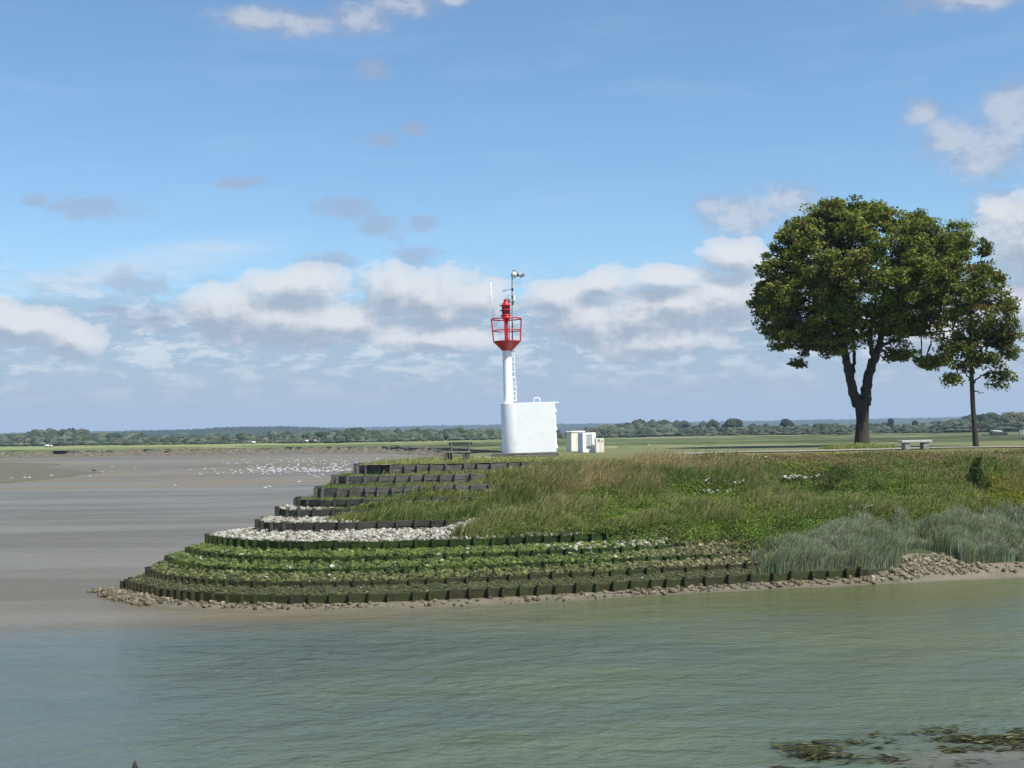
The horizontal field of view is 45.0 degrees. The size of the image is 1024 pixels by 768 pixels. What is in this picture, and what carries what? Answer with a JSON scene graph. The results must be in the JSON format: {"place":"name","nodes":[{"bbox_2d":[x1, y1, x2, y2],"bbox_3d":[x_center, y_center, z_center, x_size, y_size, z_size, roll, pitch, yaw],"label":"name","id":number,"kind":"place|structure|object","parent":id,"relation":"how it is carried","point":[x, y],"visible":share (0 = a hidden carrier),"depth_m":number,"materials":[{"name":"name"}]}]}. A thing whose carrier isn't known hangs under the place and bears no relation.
{"place":"outdoors","nodes":[
{"label":"outdoors","id":0,"kind":"place"},
{"bbox_2d":[0,463,101,482],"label":"pool","id":1,"kind":"structure","parent":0,"point":[16,472],"depth_m":226.82,"materials":[{"name":"grey liquid"}]},
{"bbox_2d":[0,453,431,490],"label":"mudflat","id":2,"kind":"structure","parent":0,"point":[153,471],"depth_m":225.70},
{"bbox_2d":[112,426,343,436],"bbox_3d":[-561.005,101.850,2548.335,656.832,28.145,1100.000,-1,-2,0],"label":"hills","id":3,"kind":"structure","parent":0,"point":[255,430],"depth_m":2255.27,"materials":[{"name":"green plant"}]},
{"bbox_2d":[0,445,501,457],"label":"marsh bank","id":4,"kind":"structure","parent":0,"point":[425,451],"depth_m":408.90,"materials":[{"name":"soil"}]},
{"bbox_2d":[0,416,961,434],"bbox_3d":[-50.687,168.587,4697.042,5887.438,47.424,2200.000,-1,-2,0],"label":"hills","id":5,"kind":"structure","parent":0,"point":[563,428],"depth_m":4373.76,"materials":[{"name":"green plant"}]},
{"bbox_2d":[0,484,1023,767],"bbox_3d":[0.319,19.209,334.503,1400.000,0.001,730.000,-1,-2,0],"label":"water","id":6,"kind":"structure","parent":0,"point":[678,680],"depth_m":31.31,"materials":[{"name":"liquid"}]},
{"bbox_2d":[0,431,1023,451],"bbox_3d":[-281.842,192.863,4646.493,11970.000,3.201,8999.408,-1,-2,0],"label":"marsh","id":7,"kind":"structure","parent":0,"point":[711,441],"depth_m":437.36,"materials":[{"name":"green plant"}]},
{"bbox_2d":[4,434,14,438],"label":"distant tree","id":8,"kind":"object","parent":7,"relation":"on","point":[10,436],"visible":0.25,"depth_m":978.40,"materials":[{"name":"green plant"}]},
{"bbox_2d":[56,429,68,436],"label":"distant tree","id":9,"kind":"object","parent":7,"relation":"on","point":[60,432],"visible":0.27,"depth_m":922.41,"materials":[{"name":"green plant"}]},
{"bbox_2d":[350,427,364,433],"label":"distant tree","id":10,"kind":"object","parent":7,"relation":"on","point":[358,430],"visible":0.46,"depth_m":725.91,"materials":[{"name":"green plant"}]},
{"bbox_2d":[0,411,1023,446],"bbox_3d":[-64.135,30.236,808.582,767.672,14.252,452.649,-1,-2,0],"label":"woodland","id":11,"kind":"object","parent":7,"relation":"on","point":[1013,421],"visible":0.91,"depth_m":730.92,"materials":[{"name":"green plant"}]},
{"bbox_2d":[631,420,642,423],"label":"distant tree","id":12,"kind":"object","parent":7,"relation":"on","point":[635,421],"visible":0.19,"depth_m":836.65,"materials":[{"name":"green plant"}]},
{"bbox_2d":[657,419,674,425],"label":"distant tree","id":13,"kind":"object","parent":7,"relation":"on","point":[663,421],"visible":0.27,"depth_m":845.79,"materials":[{"name":"green plant"}]},
{"bbox_2d":[678,420,689,428],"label":"distant tree","id":14,"kind":"object","parent":7,"relation":"on","point":[683,424],"visible":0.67,"depth_m":849.44,"materials":[{"name":"green plant"}]},
{"bbox_2d":[698,421,706,427],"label":"distant tree","id":15,"kind":"object","parent":7,"relation":"on","point":[701,424],"visible":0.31,"depth_m":834.03,"materials":[{"name":"green plant"}]},
{"bbox_2d":[706,419,718,427],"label":"distant tree","id":16,"kind":"object","parent":7,"relation":"on","point":[712,423],"visible":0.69,"depth_m":825.14,"materials":[{"name":"green plant"}]},
{"bbox_2d":[721,418,742,427],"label":"distant tree","id":17,"kind":"object","parent":7,"relation":"on","point":[733,422],"visible":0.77,"depth_m":807.96,"materials":[{"name":"green plant"}]},
{"bbox_2d":[779,419,794,427],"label":"distant tree","id":18,"kind":"object","parent":7,"relation":"on","point":[785,423],"visible":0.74,"depth_m":765.36,"materials":[{"name":"green plant"}]},
{"bbox_2d":[887,418,893,427],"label":"distant tree","id":19,"kind":"object","parent":7,"relation":"on","point":[890,422],"visible":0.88,"depth_m":750.89,"materials":[{"name":"green plant"}]},
{"bbox_2d":[0,0,1023,432],"label":"sky","id":20,"kind":"structure","parent":0,"point":[214,213],"materials":[{"name":"blue"}]},
{"bbox_2d":[90,452,1023,610],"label":"embankment","id":21,"kind":"structure","parent":0,"point":[998,573],"depth_m":46.18,"materials":[{"name":"soil"}]},
{"bbox_2d":[274,506,373,517],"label":"retaining wall","id":22,"kind":"structure","parent":21,"relation":"on","point":[298,512],"depth_m":50.95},
{"bbox_2d":[254,517,447,531],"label":"retaining wall","id":23,"kind":"structure","parent":21,"relation":"on","point":[297,526],"depth_m":49.43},
{"bbox_2d":[293,496,471,508],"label":"retaining wall","id":24,"kind":"structure","parent":21,"relation":"on","point":[298,502],"depth_m":51.91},
{"bbox_2d":[313,484,505,497],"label":"retaining wall","id":25,"kind":"structure","parent":21,"relation":"on","point":[320,492],"depth_m":52.49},
{"bbox_2d":[210,504,612,542],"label":"white stones","id":26,"kind":"object","parent":21,"relation":"on","point":[377,535],"visible":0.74,"depth_m":48.80,"materials":[{"name":"white stone"}]},
{"bbox_2d":[205,532,620,550],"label":"retaining wall","id":27,"kind":"structure","parent":21,"relation":"on","point":[415,543],"depth_m":47.76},
{"bbox_2d":[190,528,702,558],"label":"mossy stones","id":28,"kind":"object","parent":27,"relation":"on","point":[392,551],"visible":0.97,"depth_m":47.39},
{"bbox_2d":[331,473,508,484],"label":"retaining wall","id":29,"kind":"structure","parent":21,"relation":"on","point":[365,479],"depth_m":53.85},
{"bbox_2d":[185,544,662,564],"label":"retaining wall","id":30,"kind":"structure","parent":21,"relation":"on","point":[349,558],"depth_m":46.89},
{"bbox_2d":[164,553,714,574],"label":"retaining wall","id":31,"kind":"structure","parent":21,"relation":"on","point":[224,567],"depth_m":46.38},
{"bbox_2d":[299,465,579,522],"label":"terrace tufts","id":32,"kind":"object","parent":21,"relation":"on","point":[420,503],"visible":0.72,"depth_m":51.69,"materials":[{"name":"green plant"}]},
{"bbox_2d":[145,561,750,587],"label":"retaining wall","id":33,"kind":"structure","parent":21,"relation":"on","point":[353,583],"depth_m":45.58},
{"bbox_2d":[150,551,759,583],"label":"mossy stones","id":34,"kind":"object","parent":21,"relation":"on","point":[162,566],"visible":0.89,"depth_m":45.91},
{"bbox_2d":[168,539,761,570],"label":"mossy stones","id":35,"kind":"object","parent":21,"relation":"on","point":[571,557],"visible":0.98,"depth_m":46.84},
{"bbox_2d":[353,460,607,473],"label":"retaining wall","id":36,"kind":"structure","parent":21,"relation":"on","point":[358,467],"depth_m":55.42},
{"bbox_2d":[120,566,868,604],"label":"retaining wall","id":37,"kind":"structure","parent":21,"relation":"on","point":[468,593],"depth_m":44.86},
{"bbox_2d":[129,566,857,594],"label":"weedy stones","id":38,"kind":"object","parent":37,"relation":"on","point":[231,589],"visible":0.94,"depth_m":45.19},
{"bbox_2d":[87,561,1023,609],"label":"shore rocks","id":39,"kind":"object","parent":21,"relation":"on","point":[115,593],"visible":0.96,"depth_m":45.80,"materials":[{"name":"stone"}]},
{"bbox_2d":[522,446,768,497],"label":"dry grass","id":40,"kind":"structure","parent":21,"relation":"on","point":[647,459],"depth_m":55.40,"materials":[{"name":"beige plant"}]},
{"bbox_2d":[305,448,1023,538],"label":"slope grass","id":41,"kind":"structure","parent":21,"relation":"on","point":[516,478],"depth_m":53.22,"materials":[{"name":"green plant"}]},
{"bbox_2d":[521,516,828,553],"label":"trailing weeds","id":42,"kind":"object","parent":21,"relation":"on","point":[670,531],"visible":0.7,"depth_m":49.39,"materials":[{"name":"green plant"}]},
{"bbox_2d":[360,441,1023,464],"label":"plateau","id":43,"kind":"structure","parent":21,"relation":"attached to","point":[621,451],"depth_m":73.95,"materials":[{"name":"green plant"}]},
{"bbox_2d":[371,455,493,464],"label":"bench path","id":44,"kind":"structure","parent":43,"relation":"on","point":[451,461],"depth_m":64.58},
{"bbox_2d":[441,442,471,461],"bbox_3d":[-2.649,3.291,59.299,1.430,0.999,0.554,-2,-2,14],"label":"wooden bench","id":45,"kind":"object","parent":44,"relation":"on","point":[464,454],"visible":0.76,"depth_m":59.32,"materials":[{"name":"grey wood"}]},
{"bbox_2d":[492,452,558,456],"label":"plinth","id":46,"kind":"structure","parent":43,"relation":"on","point":[543,454],"depth_m":65.45,"materials":[{"name":"grey concrete"}]},
{"bbox_2d":[490,269,558,452],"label":"beacon","id":47,"kind":"object","parent":46,"relation":"on","point":[530,427],"visible":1,"depth_m":65.94,"materials":[{"name":"white paint"}]},
{"bbox_2d":[555,407,557,449],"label":"door","id":48,"kind":"structure","parent":47,"relation":"in","point":[555,407],"depth_m":66.19,"materials":[{"name":"white paint"}]},
{"bbox_2d":[566,431,584,450],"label":"utility cabinet","id":49,"kind":"object","parent":43,"relation":"on","point":[572,440],"visible":0.68,"depth_m":77.62,"materials":[{"name":"beige plastic"}]},
{"bbox_2d":[578,433,595,452],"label":"concrete housing","id":50,"kind":"object","parent":43,"relation":"on","point":[586,444],"visible":0.99,"depth_m":72.58,"materials":[{"name":"white concrete"}]},
{"bbox_2d":[594,438,603,452],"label":"double cabinet","id":51,"kind":"object","parent":43,"relation":"on","point":[599,444],"visible":1,"depth_m":72.16,"materials":[{"name":"beige plastic"}]},
{"bbox_2d":[745,194,979,443],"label":"maple tree","id":52,"kind":"object","parent":43,"relation":"on","point":[825,324],"visible":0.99,"depth_m":77.13,"materials":[{"name":"green plant"}]},
{"bbox_2d":[898,440,931,449],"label":"stone bench","id":53,"kind":"object","parent":43,"relation":"on","point":[905,444],"visible":0.99,"depth_m":65.74,"materials":[{"name":"stone"}]},
{"bbox_2d":[918,237,1023,445],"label":"maple tree","id":54,"kind":"object","parent":43,"relation":"on","point":[992,334],"visible":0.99,"depth_m":71.74,"materials":[{"name":"green plant"}]},
{"bbox_2d":[1019,430,1023,438],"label":"stone bench","id":55,"kind":"object","parent":43,"relation":"on","point":[1021,432],"visible":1,"depth_m":71.63,"materials":[{"name":"stone"}]},
{"bbox_2d":[477,455,1023,549],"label":"leafy weeds","id":56,"kind":"object","parent":21,"relation":"on","point":[847,483],"visible":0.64,"depth_m":53.82,"materials":[{"name":"green plant"}]},
{"bbox_2d":[695,456,871,508],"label":"flowers","id":57,"kind":"object","parent":21,"relation":"on","point":[784,477],"visible":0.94,"depth_m":54.71,"materials":[{"name":"white plant"}]},
{"bbox_2d":[663,448,1023,489],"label":"dry weeds","id":58,"kind":"object","parent":21,"relation":"on","point":[800,458],"visible":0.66,"depth_m":57.96,"materials":[{"name":"green plant"}]},
{"bbox_2d":[750,500,1023,574],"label":"reeds","id":59,"kind":"object","parent":21,"relation":"on","point":[864,541],"visible":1,"depth_m":50.07,"materials":[{"name":"green plant"}]},
{"bbox_2d":[889,552,989,576],"bbox_3d":[16.821,7.157,49.212,4.206,0.743,1.929,0,-2,-12],"label":"rock patch","id":60,"kind":"object","parent":21,"relation":"on","point":[942,560],"visible":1,"depth_m":49.23,"materials":[{"name":"stone"}]},
{"bbox_2d":[969,457,990,487],"bbox_3d":[21.264,4.104,56.294,1.062,1.541,1.053,-1,-2,0],"label":"shrub","id":61,"kind":"object","parent":21,"relation":"on","point":[979,474],"visible":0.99,"depth_m":56.18,"materials":[{"name":"green plant"}]},
{"bbox_2d":[362,447,1022,464],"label":"plateau grass","id":62,"kind":"structure","parent":0,"point":[424,460],"depth_m":60.02,"materials":[{"name":"green plant"}]},
{"bbox_2d":[668,446,1023,453],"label":"path","id":63,"kind":"structure","parent":0,"point":[848,449],"depth_m":67.26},
{"bbox_2d":[818,442,898,448],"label":"mound grass","id":64,"kind":"structure","parent":0,"point":[857,445],"depth_m":70.70,"materials":[{"name":"green plant"}]},
{"bbox_2d":[760,746,1023,767],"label":"foreshore","id":65,"kind":"structure","parent":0,"point":[1005,759],"depth_m":22.07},
{"bbox_2d":[768,721,1023,767],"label":"seaweed","id":66,"kind":"object","parent":65,"relation":"on","point":[813,752],"visible":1,"depth_m":23.11,"materials":[{"name":"green plant"}]},
{"bbox_2d":[982,430,1007,434],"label":"hut","id":67,"kind":"object","parent":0,"point":[995,432],"visible":0.99,"depth_m":418.07,"materials":[{"name":"metal"}]}
]}

